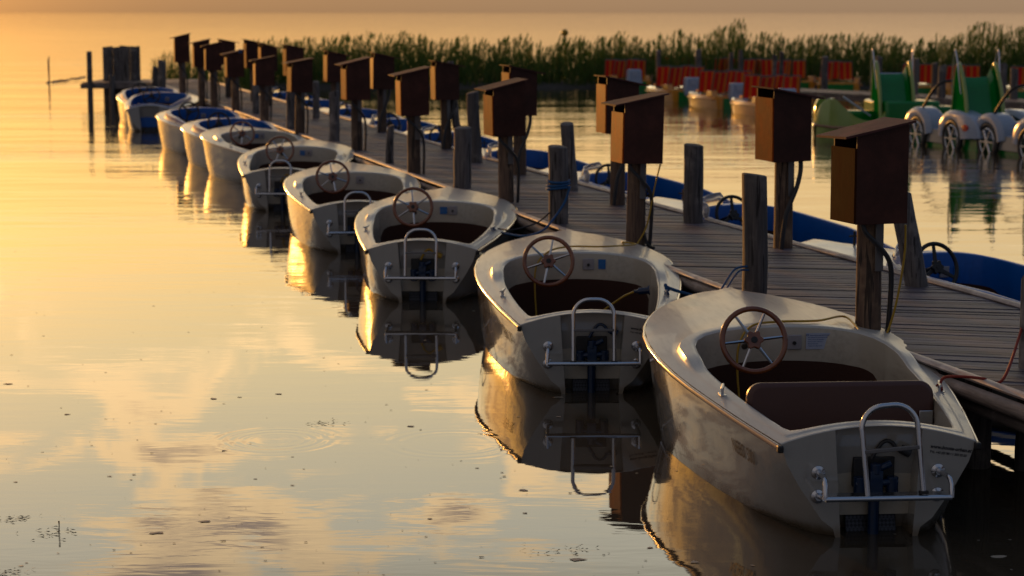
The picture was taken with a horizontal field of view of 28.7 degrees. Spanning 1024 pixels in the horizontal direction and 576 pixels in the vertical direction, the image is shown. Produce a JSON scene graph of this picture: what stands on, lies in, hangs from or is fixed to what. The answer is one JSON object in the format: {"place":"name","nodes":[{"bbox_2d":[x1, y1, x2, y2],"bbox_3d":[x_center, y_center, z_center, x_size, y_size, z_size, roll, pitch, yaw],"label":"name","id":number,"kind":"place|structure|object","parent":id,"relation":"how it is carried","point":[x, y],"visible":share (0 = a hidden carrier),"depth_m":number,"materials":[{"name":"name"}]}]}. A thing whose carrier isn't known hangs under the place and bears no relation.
{"place":"outdoors","nodes":[
{"label":"outdoors","id":0,"kind":"place"},
{"bbox_2d":[0,12,1023,575],"bbox_3d":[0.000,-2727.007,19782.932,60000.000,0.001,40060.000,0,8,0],"label":"water","id":1,"kind":"structure","parent":0,"point":[148,282],"depth_m":16.35,"materials":[{"name":"liquid"}]},
{"bbox_2d":[86,51,92,102],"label":"mooring post","id":2,"kind":"object","parent":1,"relation":"in","point":[89,78],"visible":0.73,"depth_m":66.14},
{"bbox_2d":[109,74,114,102],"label":"mooring post","id":3,"kind":"object","parent":1,"relation":"in","point":[112,87],"visible":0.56,"depth_m":66.25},
{"bbox_2d":[116,82,178,122],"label":"motor boat","id":4,"kind":"object","parent":1,"relation":"on","point":[123,96],"visible":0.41,"depth_m":56.38,"materials":[{"name":"grey plastic"}]},
{"bbox_2d":[152,66,157,86],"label":"mooring post","id":5,"kind":"object","parent":1,"relation":"in","point":[154,76],"visible":0.38,"depth_m":60.88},
{"bbox_2d":[124,87,197,130],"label":"motor boat","id":6,"kind":"object","parent":1,"relation":"on","point":[144,109],"visible":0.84,"depth_m":51.07,"materials":[{"name":"grey plastic"}]},
{"bbox_2d":[158,60,165,87],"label":"mooring post","id":7,"kind":"object","parent":1,"relation":"in","point":[161,73],"visible":0.39,"depth_m":59.59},
{"bbox_2d":[156,102,241,153],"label":"motor boat","id":8,"kind":"object","parent":1,"relation":"on","point":[171,122],"visible":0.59,"depth_m":44.22,"materials":[{"name":"grey plastic"}]},
{"bbox_2d":[181,112,278,168],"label":"motor boat","id":9,"kind":"object","parent":1,"relation":"on","point":[194,146],"visible":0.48,"depth_m":39.72,"materials":[{"name":"grey plastic"}]},
{"bbox_2d":[200,121,306,182],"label":"motor boat","id":10,"kind":"object","parent":1,"relation":"on","point":[226,148],"visible":0.59,"depth_m":36.95,"materials":[{"name":"grey plastic"}]},
{"bbox_2d":[252,82,259,119],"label":"mooring post","id":11,"kind":"object","parent":1,"relation":"in","point":[255,99],"visible":0.3,"depth_m":45.99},
{"bbox_2d":[286,91,294,133],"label":"mooring post","id":12,"kind":"object","parent":1,"relation":"in","point":[290,107],"visible":0.31,"depth_m":39.98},
{"bbox_2d":[272,87,320,100],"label":"motor boat","id":13,"kind":"object","parent":1,"relation":"on","point":[277,93],"visible":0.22,"depth_m":55.51,"materials":[{"name":"grey plastic"}]},
{"bbox_2d":[238,136,355,210],"bbox_3d":[-3.513,-1.846,32.635,1.880,1.271,5.130,0,8,0],"label":"motor boat","id":14,"kind":"object","parent":1,"relation":"on","point":[267,170],"visible":0.73,"depth_m":32.43,"materials":[{"name":"grey plastic"}]},
{"bbox_2d":[313,81,319,118],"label":"mooring post","id":15,"kind":"object","parent":1,"relation":"in","point":[316,100],"visible":0.49,"depth_m":43.91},
{"bbox_2d":[305,94,350,107],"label":"motor boat","id":16,"kind":"object","parent":1,"relation":"on","point":[324,103],"visible":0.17,"depth_m":51.01,"materials":[{"name":"blue plastic"}]},
{"bbox_2d":[11,279,646,574],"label":"dark flecks","id":17,"kind":"object","parent":1,"relation":"on","point":[306,541],"visible":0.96,"depth_m":11.53,"materials":[{"name":"black"}]},
{"bbox_2d":[329,91,339,140],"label":"mooring post","id":18,"kind":"object","parent":1,"relation":"in","point":[334,115],"visible":0.35,"depth_m":36.23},
{"bbox_2d":[283,160,420,252],"bbox_3d":[-2.179,-1.114,27.333,1.880,1.270,5.130,-1,8,-6],"label":"motor boat","id":19,"kind":"object","parent":1,"relation":"on","point":[326,204],"visible":0.67,"depth_m":27.08,"materials":[{"name":"grey plastic"}]},
{"bbox_2d":[320,102,401,118],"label":"motor boat","id":20,"kind":"object","parent":1,"relation":"on","point":[346,112],"visible":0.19,"depth_m":46.38,"materials":[{"name":"blue plastic"}]},
{"bbox_2d":[385,124,393,167],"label":"mooring post","id":21,"kind":"object","parent":1,"relation":"in","point":[389,159],"visible":0.38,"depth_m":30.90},
{"bbox_2d":[362,112,453,131],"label":"motor boat","id":22,"kind":"object","parent":1,"relation":"on","point":[400,124],"visible":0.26,"depth_m":41.73,"materials":[{"name":"blue plastic"}]},
{"bbox_2d":[354,187,517,302],"bbox_3d":[-0.874,-0.529,23.088,1.880,1.271,5.130,0,8,1],"label":"motor boat","id":23,"kind":"object","parent":1,"relation":"on","point":[421,245],"visible":0.94,"depth_m":21.66,"materials":[{"name":"grey plastic"}]},
{"bbox_2d":[401,124,497,148],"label":"motor boat","id":24,"kind":"object","parent":1,"relation":"on","point":[430,132],"visible":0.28,"depth_m":36.90,"materials":[{"name":"blue plastic"}]},
{"bbox_2d":[453,126,471,188],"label":"mooring post","id":25,"kind":"object","parent":1,"relation":"in","point":[462,154],"visible":0.45,"depth_m":26.48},
{"bbox_2d":[466,91,482,162],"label":"mooring post","id":26,"kind":"object","parent":1,"relation":"in","point":[473,115],"visible":0.45,"depth_m":30.99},
{"bbox_2d":[5,291,1011,569],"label":"pale flecks","id":27,"kind":"object","parent":1,"relation":"on","point":[521,489],"visible":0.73,"depth_m":11.62,"materials":[{"name":"beige"}]},
{"bbox_2d":[482,140,602,171],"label":"motor boat","id":28,"kind":"object","parent":1,"relation":"on","point":[537,159],"visible":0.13,"depth_m":32.54,"materials":[{"name":"blue plastic"}]},
{"bbox_2d":[80,79,1023,468],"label":"wooden jetty","id":29,"kind":"object","parent":1,"relation":"on","point":[948,327],"visible":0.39,"depth_m":18.03,"materials":[{"name":"brown wood"}]},
{"bbox_2d":[102,46,140,100],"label":"plank screen","id":30,"kind":"object","parent":29,"relation":"attached to","point":[121,63],"visible":0.52,"depth_m":67.78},
{"bbox_2d":[170,33,190,93],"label":"charging post","id":31,"kind":"object","parent":29,"relation":"on","point":[181,47],"visible":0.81,"depth_m":54.64,"materials":[{"name":"brown"}]},
{"bbox_2d":[188,39,210,106],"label":"charging post","id":32,"kind":"object","parent":29,"relation":"on","point":[197,56],"visible":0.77,"depth_m":52.06,"materials":[{"name":"brown"}]},
{"bbox_2d":[200,41,222,107],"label":"charging post","id":33,"kind":"object","parent":29,"relation":"on","point":[212,59],"visible":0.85,"depth_m":50.17,"materials":[{"name":"brown"}]},
{"bbox_2d":[218,39,238,109],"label":"charging post","id":34,"kind":"object","parent":29,"relation":"on","point":[228,46],"visible":0.38,"depth_m":54.62,"materials":[{"name":"brown"}]},
{"bbox_2d":[220,49,244,110],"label":"charging post","id":35,"kind":"object","parent":29,"relation":"on","point":[234,66],"visible":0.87,"depth_m":47.30,"materials":[{"name":"brown"}]},
{"bbox_2d":[242,39,265,118],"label":"charging post","id":36,"kind":"object","parent":29,"relation":"on","point":[250,47],"visible":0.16,"depth_m":51.91,"materials":[{"name":"brown"}]},
{"bbox_2d":[243,43,246,67],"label":"door","id":37,"kind":"structure","parent":36,"relation":"in","point":[244,44],"depth_m":51.98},
{"bbox_2d":[248,56,274,120],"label":"charging post","id":38,"kind":"object","parent":29,"relation":"on","point":[263,73],"visible":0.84,"depth_m":42.77,"materials":[{"name":"brown"}]},
{"bbox_2d":[257,43,280,105],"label":"charging post","id":39,"kind":"object","parent":29,"relation":"on","point":[264,50],"visible":0.12,"depth_m":49.70,"materials":[{"name":"brown"}]},
{"bbox_2d":[281,44,308,75],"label":"charging post","id":40,"kind":"object","parent":29,"relation":"on","point":[291,53],"visible":0.06,"depth_m":46.09,"materials":[{"name":"brown"}]},
{"bbox_2d":[282,49,286,75],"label":"door","id":41,"kind":"structure","parent":40,"relation":"in","point":[284,50],"depth_m":46.19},
{"bbox_2d":[282,57,314,137],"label":"charging post","id":42,"kind":"object","parent":29,"relation":"on","point":[299,77],"visible":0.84,"depth_m":38.12,"materials":[{"name":"brown"}]},
{"bbox_2d":[287,67,291,91],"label":"door","id":43,"kind":"structure","parent":42,"relation":"in","point":[289,69],"depth_m":38.15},
{"bbox_2d":[322,50,350,94],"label":"charging post","id":44,"kind":"object","parent":29,"relation":"on","point":[331,72],"visible":0.22,"depth_m":42.41,"materials":[{"name":"brown"}]},
{"bbox_2d":[323,55,327,81],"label":"door","id":45,"kind":"structure","parent":44,"relation":"in","point":[325,57],"depth_m":42.50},
{"bbox_2d":[334,56,371,158],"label":"charging post","id":46,"kind":"object","parent":29,"relation":"on","point":[355,82],"visible":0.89,"depth_m":33.54,"materials":[{"name":"brown"}]},
{"bbox_2d":[341,69,346,99],"bbox_3d":[-2.827,-3.427,33.627,0.016,0.509,0.404,-3,8,-17],"label":"door","id":47,"kind":"structure","parent":46,"relation":"in","point":[343,71],"depth_m":33.58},
{"bbox_2d":[370,52,400,166],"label":"charging post","id":48,"kind":"object","parent":29,"relation":"on","point":[381,69],"visible":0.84,"depth_m":38.72,"materials":[{"name":"brown"}]},
{"bbox_2d":[370,57,373,88],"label":"door","id":49,"kind":"structure","parent":48,"relation":"in","point":[371,59],"depth_m":38.71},
{"bbox_2d":[388,66,430,180],"bbox_3d":[-1.458,-1.827,28.960,0.540,2.742,0.520,-3,9,-13],"label":"charging post","id":50,"kind":"object","parent":29,"relation":"on","point":[412,94],"visible":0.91,"depth_m":28.66,"materials":[{"name":"brown"}]},
{"bbox_2d":[395,80,401,115],"bbox_3d":[-1.632,-2.736,28.771,0.016,0.492,0.404,-3,9,-13],"label":"door","id":51,"kind":"structure","parent":50,"relation":"in","point":[397,83],"depth_m":28.72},
{"bbox_2d":[429,60,465,187],"bbox_3d":[-1.054,-2.563,34.242,0.612,2.672,0.520,-3,8,-13],"label":"charging post","id":52,"kind":"object","parent":29,"relation":"on","point":[444,82],"visible":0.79,"depth_m":33.95,"materials":[{"name":"brown"}]},
{"bbox_2d":[430,66,435,99],"bbox_3d":[-1.342,-3.491,34.036,0.016,0.563,0.404,-3,8,-13],"label":"door","id":53,"kind":"structure","parent":52,"relation":"in","point":[433,68],"depth_m":34.00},
{"bbox_2d":[474,78,527,239],"bbox_3d":[-0.113,-1.214,24.627,0.540,2.714,0.520,-4,9,-16],"label":"charging post","id":54,"kind":"object","parent":29,"relation":"on","point":[504,111],"visible":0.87,"depth_m":24.34,"materials":[{"name":"brown"}]},
{"bbox_2d":[483,94,493,135],"bbox_3d":[-0.288,-2.110,24.428,0.016,0.489,0.404,-4,9,-16],"label":"door","id":55,"kind":"structure","parent":54,"relation":"in","point":[488,112],"depth_m":24.40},
{"bbox_2d":[499,64,545,218],"bbox_3d":[0.146,-1.825,28.837,0.540,2.772,0.520,-2,8,-15],"label":"charging post","id":56,"kind":"object","parent":29,"relation":"on","point":[519,142],"visible":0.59,"depth_m":28.56,"materials":[{"name":"brown"}]},
{"bbox_2d":[594,75,648,205],"bbox_3d":[1.315,-1.195,24.290,0.540,2.767,0.520,-2,8,-13],"label":"charging post","id":57,"kind":"object","parent":29,"relation":"on","point":[608,88],"visible":0.37,"depth_m":24.05,"materials":[{"name":"brown"}]},
{"bbox_2d":[596,84,606,132],"bbox_3d":[1.077,-2.164,24.098,0.016,0.583,0.404,-2,8,-13],"label":"door","id":58,"kind":"structure","parent":57,"relation":"in","point":[601,89],"depth_m":24.08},
{"bbox_2d":[601,92,668,246],"bbox_3d":[1.190,-0.579,19.928,0.540,2.736,0.520,-1,7,-13],"label":"charging post","id":59,"kind":"object","parent":29,"relation":"on","point":[637,126],"visible":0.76,"depth_m":19.66,"materials":[{"name":"brown"}]},
{"bbox_2d":[534,164,660,315],"bbox_3d":[0.869,-0.429,19.007,0.296,1.378,2.060,5,10,34],"label":"charging lead","id":60,"kind":"object","parent":59,"relation":"hanging from","point":[623,242],"visible":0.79,"depth_m":18.86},
{"bbox_2d":[611,111,624,163],"bbox_3d":[1.043,-1.490,19.764,0.016,0.494,0.404,-1,7,-13],"label":"door","id":61,"kind":"structure","parent":59,"relation":"in","point":[618,118],"depth_m":19.73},
{"bbox_2d":[751,85,823,249],"bbox_3d":[2.724,-0.600,19.838,0.540,2.803,0.520,-3,9,-17],"label":"charging post","id":62,"kind":"object","parent":29,"relation":"on","point":[783,121],"visible":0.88,"depth_m":19.54,"materials":[{"name":"brown"}]},
{"bbox_2d":[755,96,773,161],"bbox_3d":[2.475,-1.559,19.608,0.016,0.618,0.404,-3,9,-17],"label":"door","id":63,"kind":"structure","parent":62,"relation":"in","point":[764,106],"depth_m":19.59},
{"bbox_2d":[816,117,915,331],"bbox_3d":[2.551,0.150,14.577,0.540,2.758,0.520,-2,8,-15],"label":"charging post","id":64,"kind":"object","parent":29,"relation":"on","point":[869,179],"visible":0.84,"depth_m":14.32,"materials":[{"name":"brown"}]},
{"bbox_2d":[736,225,906,397],"bbox_3d":[2.228,0.254,14.172,1.344,1.345,0.597,-7,10,-41],"label":"charging lead","id":65,"kind":"object","parent":64,"relation":"hanging from","point":[838,316],"visible":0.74,"depth_m":14.39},
{"bbox_2d":[830,146,856,223],"bbox_3d":[2.388,-0.745,14.408,0.016,0.538,0.404,-2,8,-15],"label":"door","id":66,"kind":"structure","parent":64,"relation":"in","point":[843,159],"depth_m":14.39,"materials":[{"name":"wood"}]},
{"bbox_2d":[548,145,567,231],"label":"mooring post","id":67,"kind":"object","parent":1,"relation":"in","point":[558,161],"visible":0.46,"depth_m":22.04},
{"bbox_2d":[498,212,549,230],"bbox_3d":[0.064,-0.724,21.879,0.378,0.164,0.781,5,9,30],"label":"mooring rope","id":68,"kind":"object","parent":67,"relation":"attached to","point":[546,215],"visible":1,"depth_m":21.71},
{"bbox_2d":[491,179,570,236],"bbox_3d":[0.150,-0.884,21.875,0.684,0.587,1.125,5,9,30],"label":"mooring rope","id":69,"kind":"object","parent":67,"relation":"attached to","point":[561,186],"visible":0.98,"depth_m":21.99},
{"bbox_2d":[560,122,577,190],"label":"mooring post","id":70,"kind":"object","parent":1,"relation":"in","point":[567,136],"visible":0.34,"depth_m":26.12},
{"bbox_2d":[474,229,681,393],"bbox_3d":[0.594,0.161,18.094,1.880,1.271,5.130,0,8,-1],"label":"motor boat","id":71,"kind":"object","parent":1,"relation":"on","point":[573,335],"visible":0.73,"depth_m":17.29,"materials":[{"name":"white plastic"}]},
{"bbox_2d":[634,285,649,294],"bbox_3d":[1.127,0.019,17.297,0.145,0.085,0.086,0,8,0],"label":"power plug","id":72,"kind":"object","parent":71,"relation":"attached to","point":[643,290],"visible":1,"depth_m":17.28,"materials":[{"name":"black plastic"}]},
{"bbox_2d":[664,283,691,295],"bbox_3d":[1.529,0.049,17.031,0.546,0.207,0.070,-4,9,-27],"label":"mooring rope","id":73,"kind":"object","parent":71,"relation":"attached to","point":[668,288],"visible":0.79,"depth_m":16.95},
{"bbox_2d":[150,18,1023,90],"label":"reeds","id":74,"kind":"object","parent":1,"relation":"on","point":[583,69],"visible":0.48,"depth_m":80.82,"materials":[{"name":"green plant"}]},
{"bbox_2d":[596,59,652,89],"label":"pedal boat","id":75,"kind":"object","parent":1,"relation":"on","point":[633,70],"visible":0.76,"depth_m":77.68,"materials":[{"name":"plastic"}]},
{"bbox_2d":[540,162,734,203],"bbox_3d":[1.530,-1.083,27.653,1.624,1.302,4.911,-4,9,-26],"label":"motor boat","id":76,"kind":"object","parent":1,"relation":"on","point":[592,173],"visible":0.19,"depth_m":27.64,"materials":[{"name":"blue plastic"}]},
{"bbox_2d":[656,50,660,86],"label":"dock post","id":77,"kind":"object","parent":1,"relation":"in","point":[658,57],"visible":0.41,"depth_m":71.86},
{"bbox_2d":[645,65,704,101],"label":"pedal boat","id":78,"kind":"object","parent":1,"relation":"on","point":[670,80],"visible":0.71,"depth_m":68.01,"materials":[{"name":"red plastic"}]},
{"bbox_2d":[683,143,703,283],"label":"mooring post","id":79,"kind":"object","parent":1,"relation":"in","point":[693,184],"visible":0.54,"depth_m":22.12,"materials":[{"name":"wood"}]},
{"bbox_2d":[695,49,701,67],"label":"dock post","id":80,"kind":"object","parent":1,"relation":"in","point":[698,57],"visible":0.36,"depth_m":74.69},
{"bbox_2d":[687,69,751,108],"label":"pedal boat","id":81,"kind":"object","parent":1,"relation":"on","point":[714,86],"visible":0.75,"depth_m":62.83,"materials":[{"name":"red plastic"}]},
{"bbox_2d":[714,57,744,72],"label":"pedal boat","id":82,"kind":"object","parent":1,"relation":"on","point":[726,63],"visible":0.08,"depth_m":80.42,"materials":[{"name":"plastic"}]},
{"bbox_2d":[728,52,732,69],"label":"dock post","id":83,"kind":"object","parent":1,"relation":"in","point":[730,65],"visible":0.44,"depth_m":73.27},
{"bbox_2d":[738,50,742,70],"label":"dock post","id":84,"kind":"object","parent":1,"relation":"in","point":[740,60],"visible":0.44,"depth_m":73.27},
{"bbox_2d":[742,173,767,293],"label":"mooring post","id":85,"kind":"object","parent":1,"relation":"in","point":[754,232],"visible":0.5,"depth_m":16.39,"materials":[{"name":"wood"}]},
{"bbox_2d":[720,265,748,288],"bbox_3d":[1.796,-0.049,16.322,0.366,0.244,0.066,-7,11,-42],"label":"mooring rope","id":86,"kind":"object","parent":85,"relation":"attached to","point":[730,274],"visible":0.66,"depth_m":16.33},
{"bbox_2d":[743,58,771,77],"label":"pedal boat","id":87,"kind":"object","parent":1,"relation":"on","point":[765,65],"visible":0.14,"depth_m":78.83,"materials":[{"name":"red fabric"}]},
{"bbox_2d":[730,74,800,115],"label":"pedal boat","id":88,"kind":"object","parent":1,"relation":"on","point":[740,105],"visible":0.3,"depth_m":58.98,"materials":[{"name":"red plastic"}]},
{"bbox_2d":[646,189,895,248],"bbox_3d":[2.710,-0.436,22.964,1.624,1.302,4.911,-3,9,-23],"label":"motor boat","id":89,"kind":"object","parent":1,"relation":"on","point":[806,227],"visible":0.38,"depth_m":22.85,"materials":[{"name":"blue plastic"}]},
{"bbox_2d":[772,54,776,75],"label":"dock post","id":90,"kind":"object","parent":1,"relation":"in","point":[774,64],"visible":0.34,"depth_m":71.89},
{"bbox_2d":[779,51,783,75],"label":"dock post","id":91,"kind":"object","parent":1,"relation":"in","point":[781,60],"visible":0.44,"depth_m":73.29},
{"bbox_2d":[777,59,815,88],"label":"pedal boat","id":92,"kind":"object","parent":1,"relation":"on","point":[798,67],"visible":0.41,"depth_m":77.18,"materials":[{"name":"red plastic"}]},
{"bbox_2d":[642,288,981,536],"bbox_3d":[1.918,0.756,13.775,1.880,1.271,5.130,-1,8,-5],"label":"motor boat","id":93,"kind":"object","parent":1,"relation":"on","point":[830,426],"visible":1,"depth_m":12.34,"materials":[{"name":"white plastic"}]},
{"bbox_2d":[821,56,827,89],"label":"dock post","id":94,"kind":"object","parent":1,"relation":"in","point":[824,75],"visible":0.48,"depth_m":67.99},
{"bbox_2d":[815,60,861,90],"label":"pedal boat","id":95,"kind":"object","parent":1,"relation":"on","point":[840,70],"visible":0.73,"depth_m":75.19,"materials":[{"name":"red fabric"}]},
{"bbox_2d":[812,49,950,135],"bbox_3d":[9.178,-4.751,49.201,3.865,2.260,1.695,-2,8,-12],"label":"slide boat","id":96,"kind":"object","parent":1,"relation":"on","point":[892,95],"visible":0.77,"depth_m":48.81,"materials":[{"name":"green plastic"}]},
{"bbox_2d":[894,192,928,287],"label":"mooring post","id":97,"kind":"object","parent":1,"relation":"in","point":[914,273],"visible":0.31,"depth_m":17.00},
{"bbox_2d":[801,231,1023,302],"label":"motor boat","id":98,"kind":"object","parent":1,"relation":"on","point":[998,277],"visible":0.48,"depth_m":18.57,"materials":[{"name":"blue plastic"}]},
{"bbox_2d":[913,58,918,94],"bbox_3d":[12.050,-5.885,59.722,0.170,1.930,0.166,0,8,0],"label":"round pole","id":99,"kind":"object","parent":1,"relation":"in","point":[916,70],"visible":0.6,"depth_m":59.59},
{"bbox_2d":[901,63,937,93],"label":"pedal boat","id":100,"kind":"object","parent":1,"relation":"on","point":[925,76],"visible":0.2,"depth_m":71.66,"materials":[{"name":"red plastic"}]},
{"bbox_2d":[931,62,937,99],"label":"dock post","id":101,"kind":"object","parent":1,"relation":"in","point":[934,80],"visible":0.47,"depth_m":60.36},
{"bbox_2d":[937,65,945,97],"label":"dock post","id":102,"kind":"object","parent":1,"relation":"in","point":[941,77],"visible":0.5,"depth_m":57.58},
{"bbox_2d":[725,88,1023,108],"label":"plank dock","id":103,"kind":"object","parent":102,"relation":"on","point":[860,96],"visible":0.4,"depth_m":60.10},
{"bbox_2d":[945,64,979,94],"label":"pedal boat","id":104,"kind":"object","parent":1,"relation":"on","point":[971,70],"visible":0.25,"depth_m":69.87,"materials":[{"name":"red plastic"}]},
{"bbox_2d":[905,49,1023,151],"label":"car pedal boat","id":105,"kind":"object","parent":1,"relation":"on","point":[956,127],"visible":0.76,"depth_m":44.18,"materials":[{"name":"white plastic"}]},
{"bbox_2d":[974,84,1023,157],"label":"car pedal boat","id":106,"kind":"object","parent":1,"relation":"on","point":[1004,135],"visible":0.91,"depth_m":42.42,"materials":[{"name":"white plastic"}]},
{"bbox_2d":[998,63,1006,94],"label":"dock post","id":107,"kind":"object","parent":1,"relation":"in","point":[1003,70],"visible":0.31,"depth_m":57.97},
{"bbox_2d":[1009,68,1018,103],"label":"dock post","id":108,"kind":"object","parent":1,"relation":"in","point":[1014,74],"visible":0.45,"depth_m":56.70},
{"bbox_2d":[1006,66,1023,98],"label":"pedal boat","id":109,"kind":"object","parent":1,"relation":"on","point":[1020,82],"visible":0.16,"depth_m":68.31,"materials":[{"name":"red plastic"}]},
{"bbox_2d":[1014,275,1023,471],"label":"mooring post","id":110,"kind":"object","parent":1,"relation":"in","point":[1019,454],"visible":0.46,"depth_m":13.15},
{"bbox_2d":[936,327,1021,390],"bbox_3d":[3.113,0.468,12.754,0.850,0.331,0.348,-6,10,-37],"label":"mooring rope","id":111,"kind":"object","parent":110,"relation":"attached to","point":[983,378],"visible":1,"depth_m":12.65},
{"bbox_2d":[0,0,1023,11],"label":"sky","id":112,"kind":"structure","parent":0,"point":[5,5],"materials":[{"name":"orange"}]},
{"bbox_2d":[272,78,1023,88],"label":"ground","id":113,"kind":"structure","parent":0,"point":[561,85],"depth_m":79.70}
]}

